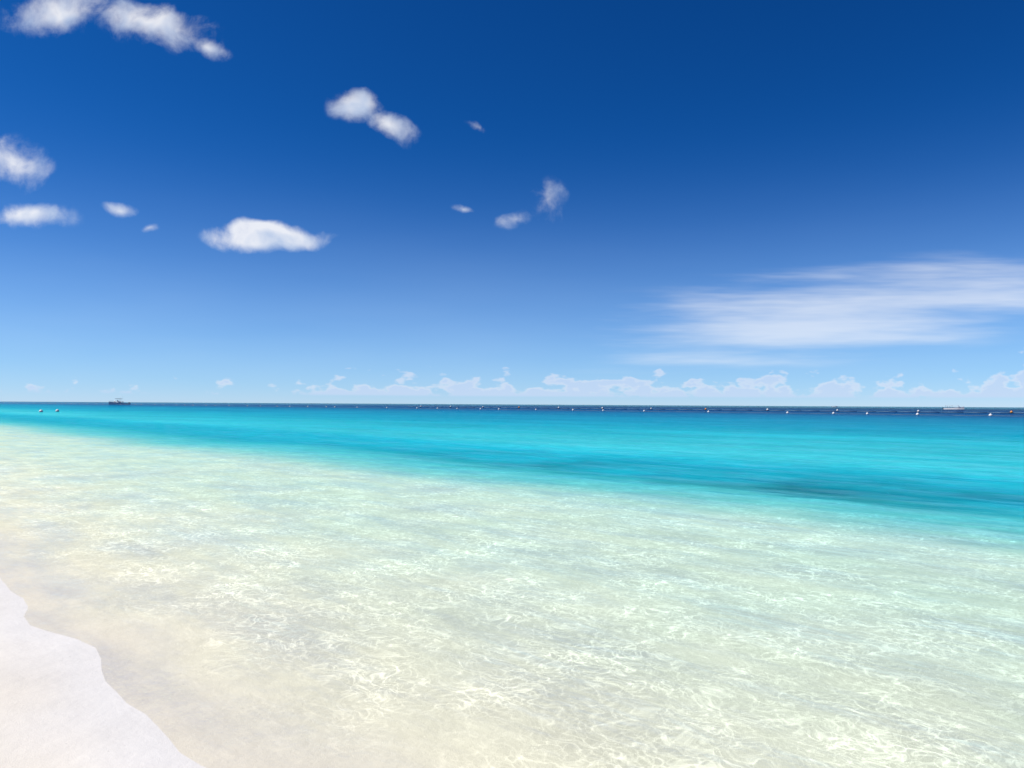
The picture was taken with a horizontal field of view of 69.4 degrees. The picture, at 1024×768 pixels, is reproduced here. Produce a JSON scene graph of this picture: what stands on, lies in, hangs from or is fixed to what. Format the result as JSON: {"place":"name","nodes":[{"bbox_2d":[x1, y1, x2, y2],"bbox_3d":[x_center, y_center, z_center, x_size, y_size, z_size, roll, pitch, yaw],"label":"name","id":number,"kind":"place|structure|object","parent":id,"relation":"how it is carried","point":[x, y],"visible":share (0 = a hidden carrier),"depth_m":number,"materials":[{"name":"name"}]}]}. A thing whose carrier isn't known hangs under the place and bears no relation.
{"place":"outdoors","nodes":[
{"label":"outdoors","id":0,"kind":"place"},
{"bbox_2d":[0,579,205,767],"bbox_3d":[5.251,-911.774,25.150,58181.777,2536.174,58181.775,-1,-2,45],"label":"sand ground","id":1,"kind":"structure","parent":0,"point":[63,704],"depth_m":4.05,"materials":[{"name":"white sand"}]},
{"bbox_2d":[0,402,1023,767],"bbox_3d":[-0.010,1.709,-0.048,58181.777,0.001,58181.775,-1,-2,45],"label":"sea water","id":2,"kind":"structure","parent":0,"point":[418,586],"depth_m":7.32,"materials":[{"name":"teal liquid"}]},
{"bbox_2d":[109,398,129,404],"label":"boat","id":3,"kind":"object","parent":2,"relation":"on","point":[117,403],"visible":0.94,"depth_m":515.68,"materials":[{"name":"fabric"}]},
{"bbox_2d":[35,403,991,415],"bbox_3d":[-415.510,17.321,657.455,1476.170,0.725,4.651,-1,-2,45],"label":"buoy line","id":4,"kind":"object","parent":2,"relation":"on","point":[990,414],"visible":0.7,"depth_m":199.45,"materials":[{"name":"plastic"}]},
{"bbox_2d":[943,406,963,408],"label":"tour boat","id":5,"kind":"object","parent":2,"relation":"on","point":[959,407],"visible":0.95,"depth_m":514.69,"materials":[{"name":"metal"}]},
{"bbox_2d":[0,0,1023,406],"label":"sky","id":6,"kind":"structure","parent":0,"point":[524,202],"materials":[{"name":"blue"}]},
{"bbox_2d":[408,406,1017,412],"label":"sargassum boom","id":7,"kind":"object","parent":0,"point":[767,409],"visible":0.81,"depth_m":258.79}
]}

